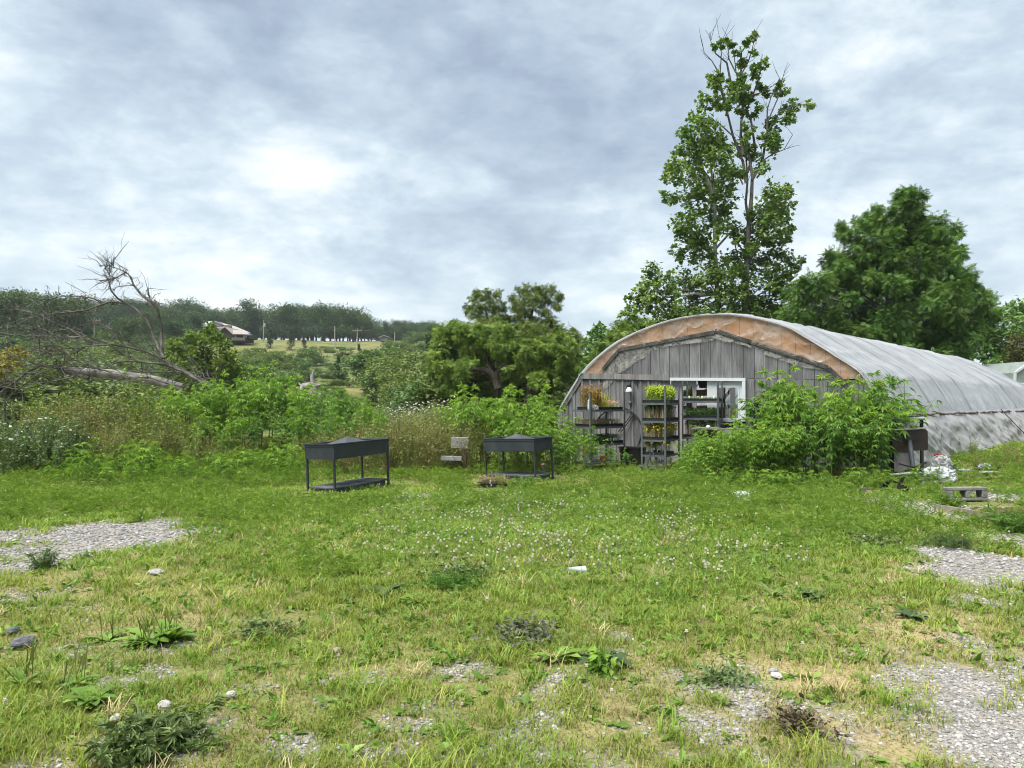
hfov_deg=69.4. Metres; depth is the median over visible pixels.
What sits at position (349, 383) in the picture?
hillside shrub
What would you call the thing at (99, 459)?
young ragweed
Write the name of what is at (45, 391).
hillside shrub
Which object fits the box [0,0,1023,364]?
sky
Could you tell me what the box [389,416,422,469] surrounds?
dry weed
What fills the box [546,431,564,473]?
ragweed
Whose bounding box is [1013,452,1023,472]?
dry weed
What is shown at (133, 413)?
dry weed
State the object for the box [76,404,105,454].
dry weed
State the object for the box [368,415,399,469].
dry weed
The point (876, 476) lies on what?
young ragweed
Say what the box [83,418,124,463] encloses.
dry weed
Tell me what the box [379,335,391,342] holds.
shed
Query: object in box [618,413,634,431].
cable pair
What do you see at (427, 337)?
cedar tree
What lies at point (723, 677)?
weed clump
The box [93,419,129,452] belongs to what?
dry weed
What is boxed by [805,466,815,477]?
young ragweed
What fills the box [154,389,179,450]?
goldenrod
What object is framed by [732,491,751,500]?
plastic clamshell
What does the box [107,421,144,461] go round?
dry weed
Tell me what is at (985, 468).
young ragweed
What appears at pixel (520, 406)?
ragweed
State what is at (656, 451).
seed tray
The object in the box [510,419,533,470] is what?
ragweed
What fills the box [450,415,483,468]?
dry weed
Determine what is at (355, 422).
ragweed
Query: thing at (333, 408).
ragweed
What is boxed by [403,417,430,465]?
dry weed
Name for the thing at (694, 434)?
ragweed
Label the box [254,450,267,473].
young ragweed
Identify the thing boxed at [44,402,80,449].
dry weed
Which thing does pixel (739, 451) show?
ragweed
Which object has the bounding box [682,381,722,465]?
shelf rack
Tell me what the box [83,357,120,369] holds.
hillside shrub
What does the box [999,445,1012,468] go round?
dry weed
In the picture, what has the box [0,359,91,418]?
hillside shrub
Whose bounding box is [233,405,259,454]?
ragweed
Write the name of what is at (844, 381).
ragweed
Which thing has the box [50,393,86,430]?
dry weed
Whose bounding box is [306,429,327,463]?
dry weed
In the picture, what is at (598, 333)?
shade tree
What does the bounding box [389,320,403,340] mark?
oak tree
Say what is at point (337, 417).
ragweed
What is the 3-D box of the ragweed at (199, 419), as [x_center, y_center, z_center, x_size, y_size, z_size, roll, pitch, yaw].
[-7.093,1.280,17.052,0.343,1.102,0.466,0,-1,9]
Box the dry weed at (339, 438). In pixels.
[330,424,358,472]
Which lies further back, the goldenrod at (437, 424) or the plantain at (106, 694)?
the goldenrod at (437, 424)
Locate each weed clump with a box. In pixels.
[17,545,64,570]
[72,695,228,767]
[224,612,305,641]
[388,565,490,591]
[423,554,508,576]
[470,609,573,646]
[584,644,617,677]
[675,656,774,692]
[757,692,851,741]
[841,529,906,546]
[903,529,1005,556]
[921,489,969,507]
[979,503,1023,533]
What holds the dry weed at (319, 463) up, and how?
on the ground at (662, 675)
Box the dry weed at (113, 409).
[99,388,123,432]
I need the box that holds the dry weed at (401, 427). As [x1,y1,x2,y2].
[381,409,417,463]
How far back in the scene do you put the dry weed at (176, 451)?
16.33 m
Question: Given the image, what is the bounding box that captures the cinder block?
[942,486,987,500]
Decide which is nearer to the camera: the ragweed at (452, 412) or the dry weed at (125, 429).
the dry weed at (125, 429)
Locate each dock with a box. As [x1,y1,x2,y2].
[357,584,407,595]
[395,592,439,608]
[531,646,583,662]
[572,647,633,666]
[794,588,827,599]
[892,608,928,620]
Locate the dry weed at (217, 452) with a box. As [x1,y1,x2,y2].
[194,431,220,458]
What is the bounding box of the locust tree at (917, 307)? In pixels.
[774,184,1004,358]
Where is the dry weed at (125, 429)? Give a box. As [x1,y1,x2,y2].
[104,421,139,469]
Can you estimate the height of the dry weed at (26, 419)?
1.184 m
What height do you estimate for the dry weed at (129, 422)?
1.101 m
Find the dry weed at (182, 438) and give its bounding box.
[173,423,192,454]
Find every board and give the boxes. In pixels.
[934,504,992,520]
[951,469,970,471]
[970,507,1023,514]
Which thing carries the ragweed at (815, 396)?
on the ground at (662, 675)
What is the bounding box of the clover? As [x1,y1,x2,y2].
[0,481,1022,767]
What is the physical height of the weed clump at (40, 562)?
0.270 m
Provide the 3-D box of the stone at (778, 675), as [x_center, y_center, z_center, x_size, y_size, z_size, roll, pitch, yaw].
[1.529,1.680,4.276,0.074,0.030,0.055,-1,-2,40]
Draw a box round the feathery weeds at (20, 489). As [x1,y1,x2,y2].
[0,443,1023,579]
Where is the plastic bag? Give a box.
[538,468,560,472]
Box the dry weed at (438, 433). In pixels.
[427,418,444,465]
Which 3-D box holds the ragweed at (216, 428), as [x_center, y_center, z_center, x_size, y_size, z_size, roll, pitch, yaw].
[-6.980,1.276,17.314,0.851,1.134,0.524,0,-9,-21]
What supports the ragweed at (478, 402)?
on the ground at (662, 675)
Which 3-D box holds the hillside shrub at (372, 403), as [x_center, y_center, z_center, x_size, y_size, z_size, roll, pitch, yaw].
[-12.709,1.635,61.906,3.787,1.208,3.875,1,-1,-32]
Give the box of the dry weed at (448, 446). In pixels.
[432,413,475,468]
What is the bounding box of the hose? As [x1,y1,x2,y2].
[625,408,640,445]
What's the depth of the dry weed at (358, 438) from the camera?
16.18 m
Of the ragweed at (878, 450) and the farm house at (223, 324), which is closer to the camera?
the ragweed at (878, 450)
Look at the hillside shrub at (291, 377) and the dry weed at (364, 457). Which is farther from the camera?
the hillside shrub at (291, 377)
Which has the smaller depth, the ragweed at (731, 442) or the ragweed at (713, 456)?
the ragweed at (713, 456)
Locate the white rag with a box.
[978,463,991,468]
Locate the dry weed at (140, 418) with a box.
[137,412,161,466]
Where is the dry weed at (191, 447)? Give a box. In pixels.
[182,434,199,463]
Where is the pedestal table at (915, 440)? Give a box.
[892,427,927,472]
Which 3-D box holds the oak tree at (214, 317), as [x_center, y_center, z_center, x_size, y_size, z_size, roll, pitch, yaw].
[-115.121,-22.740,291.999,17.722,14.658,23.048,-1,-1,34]
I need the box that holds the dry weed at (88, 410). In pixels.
[71,396,106,444]
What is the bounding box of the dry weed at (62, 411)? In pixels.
[51,399,75,448]
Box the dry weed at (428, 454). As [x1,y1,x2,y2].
[414,415,453,474]
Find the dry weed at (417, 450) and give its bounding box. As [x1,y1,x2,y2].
[412,422,448,471]
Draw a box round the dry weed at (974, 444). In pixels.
[968,434,980,452]
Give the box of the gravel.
[0,490,1023,767]
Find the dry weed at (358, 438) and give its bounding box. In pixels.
[340,419,371,469]
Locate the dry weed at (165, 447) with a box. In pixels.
[157,432,184,463]
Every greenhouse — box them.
[558,313,1023,472]
[983,362,1023,384]
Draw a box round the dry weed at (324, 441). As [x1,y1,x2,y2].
[317,425,339,468]
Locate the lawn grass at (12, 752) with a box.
[0,436,1023,767]
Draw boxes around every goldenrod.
[19,392,36,428]
[33,389,62,432]
[59,375,90,427]
[86,383,112,443]
[96,388,121,440]
[117,367,163,460]
[136,376,160,434]
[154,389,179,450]
[158,400,187,454]
[195,410,212,453]
[351,412,364,437]
[365,414,376,455]
[391,410,402,427]
[400,412,415,455]
[410,411,428,446]
[415,407,434,463]
[428,403,446,462]
[431,407,459,461]
[432,399,444,440]
[461,416,480,461]
[472,397,490,460]
[484,416,495,466]
[494,451,500,468]
[504,408,530,468]
[507,452,514,471]
[542,441,555,472]
[553,435,564,467]
[568,429,581,466]
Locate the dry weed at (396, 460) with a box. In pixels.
[385,420,416,468]
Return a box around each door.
[671,381,696,461]
[707,381,741,464]
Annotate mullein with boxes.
[758,583,789,598]
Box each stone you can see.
[5,626,20,635]
[10,635,37,648]
[109,713,121,721]
[148,569,163,574]
[157,700,171,710]
[225,690,236,698]
[768,668,777,672]
[770,672,782,678]
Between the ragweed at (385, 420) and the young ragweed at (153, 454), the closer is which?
the young ragweed at (153, 454)
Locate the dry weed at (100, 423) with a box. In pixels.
[84,407,124,457]
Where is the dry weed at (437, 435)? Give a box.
[419,411,457,464]
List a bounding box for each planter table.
[303,437,389,494]
[482,434,553,481]
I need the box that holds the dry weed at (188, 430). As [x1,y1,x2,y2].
[176,417,194,449]
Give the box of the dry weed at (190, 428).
[174,415,199,450]
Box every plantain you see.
[1,635,48,686]
[55,641,99,687]
[59,685,116,708]
[85,612,130,643]
[111,605,183,648]
[150,603,198,644]
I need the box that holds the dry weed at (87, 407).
[68,395,100,441]
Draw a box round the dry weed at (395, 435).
[381,416,408,466]
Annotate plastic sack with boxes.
[916,466,957,483]
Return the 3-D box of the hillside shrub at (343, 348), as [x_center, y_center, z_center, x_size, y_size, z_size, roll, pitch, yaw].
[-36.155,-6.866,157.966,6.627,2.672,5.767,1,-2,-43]
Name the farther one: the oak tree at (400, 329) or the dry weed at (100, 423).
the oak tree at (400, 329)
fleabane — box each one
[391,404,417,420]
[410,404,429,432]
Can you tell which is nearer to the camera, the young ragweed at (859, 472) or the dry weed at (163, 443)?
the young ragweed at (859, 472)
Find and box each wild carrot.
[0,415,30,474]
[0,419,22,451]
[0,421,32,468]
[0,428,32,472]
[3,423,36,470]
[12,420,38,461]
[12,422,38,467]
[20,416,41,470]
[21,421,56,464]
[22,416,59,467]
[24,415,62,471]
[29,422,61,467]
[31,426,62,465]
[31,428,70,470]
[39,413,68,455]
[40,412,85,472]
[41,427,69,463]
[43,415,69,460]
[45,415,80,464]
[54,424,86,456]
[64,429,97,467]
[69,425,92,465]
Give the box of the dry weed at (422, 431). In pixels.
[405,414,435,460]
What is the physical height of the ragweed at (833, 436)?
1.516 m
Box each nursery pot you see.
[879,481,897,490]
[897,477,909,490]
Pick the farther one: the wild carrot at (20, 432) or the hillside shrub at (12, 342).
the hillside shrub at (12, 342)
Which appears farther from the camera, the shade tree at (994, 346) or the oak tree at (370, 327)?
the oak tree at (370, 327)
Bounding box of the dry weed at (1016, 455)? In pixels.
[1008,440,1023,460]
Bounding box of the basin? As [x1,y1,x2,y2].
[717,421,747,427]
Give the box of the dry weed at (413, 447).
[391,413,417,473]
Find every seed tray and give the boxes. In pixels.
[477,473,509,486]
[507,476,536,485]
[574,419,606,426]
[575,433,606,443]
[577,383,612,409]
[595,418,623,425]
[597,433,622,443]
[603,400,622,409]
[642,385,670,402]
[643,401,670,420]
[643,423,671,439]
[643,441,675,454]
[652,405,678,419]
[652,423,678,438]
[658,385,677,402]
[683,396,721,400]
[683,406,721,417]
[684,420,716,437]
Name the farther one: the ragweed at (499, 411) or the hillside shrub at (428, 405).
the hillside shrub at (428, 405)
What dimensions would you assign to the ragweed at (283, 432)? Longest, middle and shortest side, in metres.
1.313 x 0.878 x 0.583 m
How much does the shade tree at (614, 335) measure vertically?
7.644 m
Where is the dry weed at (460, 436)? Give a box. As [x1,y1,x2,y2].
[452,425,473,467]
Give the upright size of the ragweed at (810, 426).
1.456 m
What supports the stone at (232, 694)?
on the ground at (662, 675)
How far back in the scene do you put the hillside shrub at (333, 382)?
87.22 m
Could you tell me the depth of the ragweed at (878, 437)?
13.69 m
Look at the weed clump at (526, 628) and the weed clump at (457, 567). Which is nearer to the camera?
the weed clump at (526, 628)
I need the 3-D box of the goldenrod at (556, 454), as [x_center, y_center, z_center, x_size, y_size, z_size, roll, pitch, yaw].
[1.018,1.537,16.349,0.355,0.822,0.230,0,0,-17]
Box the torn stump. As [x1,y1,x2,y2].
[298,369,322,403]
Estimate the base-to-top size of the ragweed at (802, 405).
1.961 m
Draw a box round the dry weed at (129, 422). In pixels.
[117,408,151,444]
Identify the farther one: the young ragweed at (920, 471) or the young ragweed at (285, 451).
the young ragweed at (285, 451)
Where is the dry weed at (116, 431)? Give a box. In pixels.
[103,421,125,449]
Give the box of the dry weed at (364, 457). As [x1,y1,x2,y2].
[342,422,371,472]
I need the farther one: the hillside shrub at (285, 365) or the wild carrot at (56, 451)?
the hillside shrub at (285, 365)
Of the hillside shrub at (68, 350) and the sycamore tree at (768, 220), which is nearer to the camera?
the sycamore tree at (768, 220)
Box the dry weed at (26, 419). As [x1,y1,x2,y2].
[10,408,40,426]
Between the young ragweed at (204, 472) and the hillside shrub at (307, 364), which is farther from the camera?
the hillside shrub at (307, 364)
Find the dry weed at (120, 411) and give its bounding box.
[107,396,132,439]
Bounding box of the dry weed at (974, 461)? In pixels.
[968,449,982,471]
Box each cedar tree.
[265,328,273,348]
[286,329,294,350]
[301,335,307,348]
[330,355,344,385]
[354,343,361,369]
[364,376,380,407]
[422,331,431,363]
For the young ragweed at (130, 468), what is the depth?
13.57 m
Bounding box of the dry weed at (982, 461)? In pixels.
[976,453,993,475]
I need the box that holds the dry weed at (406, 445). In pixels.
[395,421,418,469]
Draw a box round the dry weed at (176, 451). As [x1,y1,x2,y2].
[165,425,189,463]
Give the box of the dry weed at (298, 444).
[282,429,309,460]
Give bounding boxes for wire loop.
[929,455,945,474]
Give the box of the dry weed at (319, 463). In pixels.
[310,435,335,470]
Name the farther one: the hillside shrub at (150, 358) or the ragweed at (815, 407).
the hillside shrub at (150, 358)
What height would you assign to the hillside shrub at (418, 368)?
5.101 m
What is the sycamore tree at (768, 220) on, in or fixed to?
on the ground at (662, 675)
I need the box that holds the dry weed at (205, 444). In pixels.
[191,431,218,462]
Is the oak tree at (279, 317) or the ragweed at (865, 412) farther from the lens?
the oak tree at (279, 317)
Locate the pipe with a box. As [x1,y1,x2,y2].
[891,417,924,420]
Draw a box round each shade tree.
[581,320,610,365]
[586,315,666,363]
[968,295,1023,364]
[1001,330,1023,362]
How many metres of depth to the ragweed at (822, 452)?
14.02 m
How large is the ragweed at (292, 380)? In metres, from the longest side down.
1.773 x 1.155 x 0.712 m
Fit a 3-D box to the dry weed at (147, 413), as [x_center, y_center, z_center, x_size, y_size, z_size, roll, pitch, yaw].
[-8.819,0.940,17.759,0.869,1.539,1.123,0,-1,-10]
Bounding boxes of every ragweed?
[41,466,53,477]
[44,455,60,472]
[58,450,76,476]
[60,455,84,480]
[64,442,94,473]
[66,455,91,484]
[73,454,102,483]
[81,454,99,474]
[82,436,106,460]
[90,453,107,473]
[96,462,113,484]
[97,467,115,486]
[101,455,118,473]
[102,443,121,468]
[104,444,136,480]
[117,441,136,468]
[120,443,146,470]
[122,459,147,481]
[124,462,137,482]
[133,448,158,473]
[134,439,154,464]
[139,425,152,446]
[139,439,168,475]
[141,441,165,470]
[143,446,163,470]
[149,460,165,481]
[151,390,177,413]
[154,386,192,429]
[154,388,178,430]
[154,454,178,478]
[157,383,181,419]
[161,397,189,421]
[163,389,196,433]
[164,447,179,467]
[164,458,174,474]
[170,395,198,425]
[170,419,194,453]
[171,459,188,476]
[172,452,189,472]
[179,460,198,479]
[180,450,196,471]
[182,454,197,478]
[184,393,211,435]
[185,385,207,422]
[185,423,204,456]
[187,381,210,422]
[190,416,217,449]
[192,381,229,429]
[194,466,207,479]
[195,381,241,447]
[195,417,213,450]
[196,377,215,423]
[199,466,211,482]
[200,384,216,436]
[200,452,215,475]
[201,381,235,444]
[202,415,226,450]
[204,369,239,449]
[205,391,224,430]
[206,386,231,447]
[209,415,219,444]
[209,461,219,474]
[210,411,226,438]
[211,453,232,477]
[212,456,226,473]
[214,423,232,453]
[221,458,236,482]
[222,418,237,453]
[224,408,249,450]
[226,449,236,466]
[228,412,244,443]
[228,454,248,475]
[229,378,263,449]
[230,377,247,436]
[231,363,266,420]
[232,383,247,436]
[232,446,249,468]
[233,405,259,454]
[234,370,275,426]
[235,468,247,481]
[240,376,270,436]
[240,385,275,441]
[241,417,264,451]
[241,452,257,472]
[244,379,272,449]
[245,410,265,452]
[245,420,263,446]
[245,450,257,468]
[251,364,287,445]
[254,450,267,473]
[256,454,271,472]
[257,380,288,437]
[258,440,283,470]
[260,399,282,444]
[260,446,283,473]
[266,413,290,448]
[266,458,281,476]
[267,358,295,436]
[267,375,297,439]
[267,406,295,441]
[274,376,303,419]
[274,385,301,424]
[276,410,313,450]
[276,461,291,481]
[277,443,295,467]
[280,394,323,445]
[280,417,295,452]
[280,446,303,478]
[286,373,323,439]
[286,445,303,469]
[287,407,316,455]
[292,403,316,450]
[293,381,320,429]
[294,404,316,462]
[294,455,309,477]
[298,386,332,442]
[300,387,334,428]
[301,383,318,428]
[303,389,330,439]
[307,410,319,441]
[307,415,321,441]
[308,412,345,463]
[314,412,339,439]
[318,404,341,435]
[321,393,351,436]
[323,415,345,439]
[324,387,350,436]
[327,386,355,430]
[333,392,354,436]
[342,412,357,436]
[344,393,358,423]
[351,397,374,427]
[352,420,361,435]
[358,394,379,430]
[360,406,382,430]
[365,407,383,430]
[366,418,383,462]
[369,410,381,430]
[378,405,388,429]
[431,391,459,445]
[439,393,473,461]
[442,387,476,462]
[442,398,468,463]
[453,380,484,448]
[453,394,485,452]
[465,383,495,455]
[467,397,507,462]
[480,398,517,462]
[482,387,525,468]
[487,425,501,468]
[488,420,508,454]
[490,384,530,455]
[493,389,538,426]
[493,430,510,471]
[502,411,527,470]
[504,416,531,468]
[506,397,531,429]
[507,410,544,471]
[508,389,543,429]
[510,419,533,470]
[526,380,550,460]
[526,415,548,461]
[528,420,544,471]
[530,394,573,466]
[533,416,554,470]
[533,417,557,459]
[534,384,566,462]
[535,412,564,466]
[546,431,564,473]
[553,421,587,467]
[555,422,584,462]
[555,433,571,469]
[559,427,576,469]
[559,435,575,465]
[564,428,591,468]
[567,414,588,454]
[578,425,600,463]
[578,434,601,467]
[596,439,620,465]
[602,442,617,471]
[610,453,620,472]
[622,447,631,466]
[670,425,705,468]
[670,451,686,468]
[676,466,690,480]
[678,443,703,472]
[678,452,694,472]
[684,435,698,456]
[684,447,708,476]
[693,428,725,473]
[693,432,711,479]
[694,439,734,474]
[694,464,705,477]
[697,431,715,471]
[697,442,709,471]
[700,427,718,472]
[702,468,711,484]
[704,429,736,478]
[707,472,719,485]
[714,440,745,471]
[715,420,737,472]
[718,440,741,476]
[718,471,729,483]
[721,427,746,471]
[721,467,733,485]
[722,414,755,482]
[722,428,748,471]
[723,472,734,484]
[726,379,770,431]
[726,416,774,470]
[728,465,736,480]
[733,421,751,462]
[736,434,751,473]
[736,466,743,477]
[737,421,766,467]
[737,475,749,485]
[741,426,753,472]
[742,435,764,474]
[746,466,759,481]
[747,390,775,424]
[749,425,767,469]
[750,469,757,479]
[751,366,799,462]
[753,384,794,473]
[754,384,794,464]
[754,430,773,480]
[755,410,776,461]
[756,379,792,465]
[757,418,785,469]
[758,469,768,483]
[759,380,808,428]
[759,469,773,488]
[761,418,784,472]
[762,360,801,472]
[764,414,800,478]
[764,431,784,470]
[767,430,788,469]
[768,471,783,484]
[771,366,813,428]
[772,466,787,483]
[773,427,816,471]
[778,382,826,476]
[778,413,816,481]
[778,451,795,481]
[780,424,802,482]
[785,472,799,488]
[786,473,798,489]
[788,390,809,476]
[788,408,823,472]
[789,423,808,467]
[791,389,835,475]
[792,414,821,475]
[793,468,805,486]
[794,373,851,468]
[798,407,830,476]
[799,418,825,479]
[800,390,828,457]
[800,470,815,487]
[802,418,827,480]
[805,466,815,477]
[807,388,827,466]
[808,470,818,483]
[809,388,859,474]
[812,392,856,470]
[813,405,864,481]
[816,414,837,468]
[817,402,848,473]
[821,375,854,465]
[821,470,833,485]
[822,376,858,469]
[822,417,855,480]
[825,378,903,469]
[825,402,868,475]
[825,407,862,478]
[828,399,870,469]
[830,384,871,468]
[832,408,870,470]
[838,400,868,470]
[840,470,857,488]
[843,467,851,477]
[847,416,878,478]
[850,379,928,458]
[850,467,863,486]
[851,409,881,467]
[854,388,897,471]
[855,384,900,468]
[856,370,909,467]
[856,389,892,469]
[858,421,877,474]
[859,378,913,468]
[860,377,902,471]
[861,409,891,473]
[861,412,891,469]
[861,414,901,468]
[867,420,887,468]
[868,463,878,479]
[870,469,883,487]
[874,373,903,424]
[875,387,903,469]
[879,469,893,485]
[882,486,891,502]
[885,376,941,471]
[893,491,909,507]
[894,497,903,509]
[904,491,917,506]
[906,468,920,484]
[913,465,928,482]
[921,493,933,507]
[923,468,937,481]
[931,464,946,481]
[952,460,961,474]
[955,464,961,480]
[960,467,972,483]
[968,466,981,484]
[981,464,989,475]
[989,479,1002,493]
[991,485,1003,498]
[1002,488,1012,501]
[1004,482,1015,495]
[1014,484,1023,499]
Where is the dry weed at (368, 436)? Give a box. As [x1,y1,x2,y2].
[357,419,376,467]
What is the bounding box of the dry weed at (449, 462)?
[428,413,470,467]
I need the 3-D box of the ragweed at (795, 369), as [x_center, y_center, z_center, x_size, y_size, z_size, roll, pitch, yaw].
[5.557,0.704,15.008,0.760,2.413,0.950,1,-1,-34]
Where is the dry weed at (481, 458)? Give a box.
[472,425,488,465]
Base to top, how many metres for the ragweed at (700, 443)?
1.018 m
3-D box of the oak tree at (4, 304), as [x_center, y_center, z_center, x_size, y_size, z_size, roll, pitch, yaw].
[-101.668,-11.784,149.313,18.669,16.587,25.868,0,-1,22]
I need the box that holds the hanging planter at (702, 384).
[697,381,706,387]
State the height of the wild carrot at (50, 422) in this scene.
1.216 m
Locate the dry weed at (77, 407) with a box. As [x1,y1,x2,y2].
[66,399,106,454]
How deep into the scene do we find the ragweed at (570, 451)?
15.86 m
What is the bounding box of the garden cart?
[639,441,668,470]
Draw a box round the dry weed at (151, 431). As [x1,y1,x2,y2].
[130,418,165,462]
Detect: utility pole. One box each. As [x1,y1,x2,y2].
[87,318,99,344]
[263,320,265,341]
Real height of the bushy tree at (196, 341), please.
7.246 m
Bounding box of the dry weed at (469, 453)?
[464,428,486,473]
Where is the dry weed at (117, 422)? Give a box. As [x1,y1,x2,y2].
[102,401,132,446]
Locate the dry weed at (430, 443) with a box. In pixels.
[419,421,440,469]
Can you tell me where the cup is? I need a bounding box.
[568,566,585,572]
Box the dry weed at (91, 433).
[81,419,104,450]
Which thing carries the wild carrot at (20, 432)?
on the ground at (662, 675)
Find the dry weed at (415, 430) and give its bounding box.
[403,415,422,453]
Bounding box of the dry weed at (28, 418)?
[10,405,42,452]
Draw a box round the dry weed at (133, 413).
[119,394,169,460]
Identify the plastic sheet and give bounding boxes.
[932,455,952,468]
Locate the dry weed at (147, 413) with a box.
[127,394,163,445]
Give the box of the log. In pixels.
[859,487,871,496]
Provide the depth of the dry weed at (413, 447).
15.72 m
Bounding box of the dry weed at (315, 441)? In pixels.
[308,432,323,466]
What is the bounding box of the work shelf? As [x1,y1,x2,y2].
[890,416,926,476]
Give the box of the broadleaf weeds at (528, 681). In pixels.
[0,523,1023,767]
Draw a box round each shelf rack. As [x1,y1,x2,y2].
[572,392,624,466]
[641,386,679,469]
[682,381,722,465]
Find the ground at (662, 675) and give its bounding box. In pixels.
[0,339,1023,767]
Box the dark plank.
[974,464,1003,469]
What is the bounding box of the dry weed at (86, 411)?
[55,398,116,454]
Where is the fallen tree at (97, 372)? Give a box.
[0,235,227,419]
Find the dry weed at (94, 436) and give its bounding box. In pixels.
[82,422,108,458]
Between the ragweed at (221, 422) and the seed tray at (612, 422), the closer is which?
the seed tray at (612, 422)
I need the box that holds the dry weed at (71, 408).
[56,393,88,419]
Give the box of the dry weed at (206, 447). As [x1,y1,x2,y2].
[194,433,216,462]
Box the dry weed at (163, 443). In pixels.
[159,424,180,463]
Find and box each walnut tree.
[422,312,588,396]
[423,317,512,423]
[462,287,514,324]
[498,320,587,421]
[507,282,566,332]
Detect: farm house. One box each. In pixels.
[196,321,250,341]
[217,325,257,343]
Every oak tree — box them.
[0,286,47,339]
[0,308,52,338]
[11,318,51,336]
[13,290,45,322]
[16,290,103,343]
[77,299,120,323]
[95,322,114,337]
[102,296,148,322]
[104,315,144,342]
[105,314,157,343]
[119,301,152,330]
[128,298,159,331]
[128,309,165,336]
[144,312,178,335]
[148,315,198,345]
[149,304,184,327]
[150,296,200,332]
[155,305,202,331]
[165,297,214,309]
[172,310,210,340]
[177,303,217,327]
[177,305,208,325]
[181,311,210,331]
[195,308,239,325]
[213,311,248,328]
[215,307,248,328]
[215,310,239,323]
[224,297,274,336]
[238,318,274,337]
[251,320,269,337]
[252,304,316,333]
[256,302,315,339]
[257,313,306,339]
[278,305,333,340]
[281,316,311,339]
[287,304,345,340]
[288,313,316,339]
[299,299,353,341]
[322,311,374,340]
[323,309,361,340]
[331,304,372,341]
[338,315,366,340]
[350,315,369,340]
[356,316,378,340]
[364,326,389,340]
[368,317,384,340]
[375,320,393,336]
[386,329,403,339]
[388,318,407,340]
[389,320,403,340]
[390,325,406,339]
[396,325,412,339]
[399,322,423,336]
[404,325,419,334]
[418,324,435,338]
[421,320,441,326]
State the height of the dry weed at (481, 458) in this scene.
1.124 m
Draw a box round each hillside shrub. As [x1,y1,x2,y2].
[0,328,43,342]
[0,335,32,350]
[0,337,38,356]
[0,353,96,418]
[0,354,62,389]
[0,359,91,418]
[0,362,81,400]
[0,377,115,433]
[0,384,94,422]
[9,356,133,393]
[11,340,70,353]
[12,350,79,361]
[14,378,137,418]
[25,331,60,340]
[27,345,90,358]
[28,358,126,370]
[43,335,92,351]
[44,367,135,390]
[48,329,107,346]
[53,344,124,367]
[62,382,194,429]
[63,335,140,354]
[65,351,124,369]
[66,381,156,422]
[67,328,110,347]
[70,330,115,347]
[76,344,107,351]
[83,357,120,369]
[89,406,142,432]
[107,340,133,350]
[113,353,140,368]
[118,350,135,356]
[121,359,143,373]
[125,384,169,398]
[134,342,156,353]
[134,358,162,374]
[135,349,186,365]
[144,393,205,421]
[154,364,189,379]
[192,411,234,432]
[208,378,286,428]
[226,374,260,392]
[239,346,271,363]
[239,354,269,371]
[239,364,292,383]
[240,350,278,367]
[240,358,272,371]
[263,379,291,391]
[267,350,293,363]
[267,351,293,368]
[269,369,307,388]
[274,368,320,388]
[280,362,298,371]
[286,347,329,364]
[289,357,314,374]
[306,346,323,353]
[318,378,341,386]
[320,345,333,352]
[323,390,355,398]
[326,365,335,370]
[327,346,356,356]
[334,345,410,386]
[336,396,380,407]
[340,377,351,385]
[342,382,355,386]
[348,345,427,389]
[351,362,399,393]
[360,355,428,380]
[361,387,369,395]
[368,367,426,402]
[375,383,418,417]
[377,370,427,400]
[377,378,421,404]
[378,374,424,393]
[378,396,402,412]
[383,342,400,350]
[384,340,409,351]
[384,379,447,418]
[396,381,422,393]
[402,336,416,343]
[403,331,421,341]
[406,344,418,351]
[408,378,502,431]
[414,340,434,353]
[417,331,433,341]
[417,396,446,414]
[422,377,508,436]
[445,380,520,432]
[460,385,536,417]
[482,386,564,421]
[487,372,580,415]
[515,382,572,418]
[541,381,571,433]
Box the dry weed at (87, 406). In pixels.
[70,391,99,425]
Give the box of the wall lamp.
[626,382,632,391]
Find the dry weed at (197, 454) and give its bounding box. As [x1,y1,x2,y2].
[177,424,200,471]
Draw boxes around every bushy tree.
[0,343,30,425]
[160,321,248,397]
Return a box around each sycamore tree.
[616,69,749,323]
[699,19,816,319]
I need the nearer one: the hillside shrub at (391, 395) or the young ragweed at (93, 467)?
the young ragweed at (93, 467)
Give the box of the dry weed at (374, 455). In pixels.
[350,419,385,475]
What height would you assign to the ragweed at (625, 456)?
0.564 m
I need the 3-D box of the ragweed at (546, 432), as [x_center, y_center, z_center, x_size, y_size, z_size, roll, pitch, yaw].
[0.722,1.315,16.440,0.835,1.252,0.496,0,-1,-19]
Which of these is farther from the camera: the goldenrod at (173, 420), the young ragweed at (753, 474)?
the goldenrod at (173, 420)
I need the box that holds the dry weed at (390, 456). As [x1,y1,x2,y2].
[366,411,407,472]
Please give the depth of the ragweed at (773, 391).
14.80 m
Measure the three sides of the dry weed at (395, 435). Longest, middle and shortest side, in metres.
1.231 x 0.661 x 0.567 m
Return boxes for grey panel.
[894,451,909,471]
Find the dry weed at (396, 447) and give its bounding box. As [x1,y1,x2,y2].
[379,420,411,468]
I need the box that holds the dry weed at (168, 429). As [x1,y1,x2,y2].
[158,411,184,459]
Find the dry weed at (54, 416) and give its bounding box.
[33,405,74,437]
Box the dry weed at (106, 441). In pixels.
[94,421,118,460]
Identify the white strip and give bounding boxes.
[889,472,916,474]
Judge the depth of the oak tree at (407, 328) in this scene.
297.51 m
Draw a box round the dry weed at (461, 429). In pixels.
[446,421,486,469]
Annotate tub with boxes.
[618,446,646,464]
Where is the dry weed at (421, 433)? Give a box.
[404,408,438,465]
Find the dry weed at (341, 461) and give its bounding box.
[330,426,356,472]
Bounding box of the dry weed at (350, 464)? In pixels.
[342,428,357,473]
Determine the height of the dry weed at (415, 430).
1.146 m

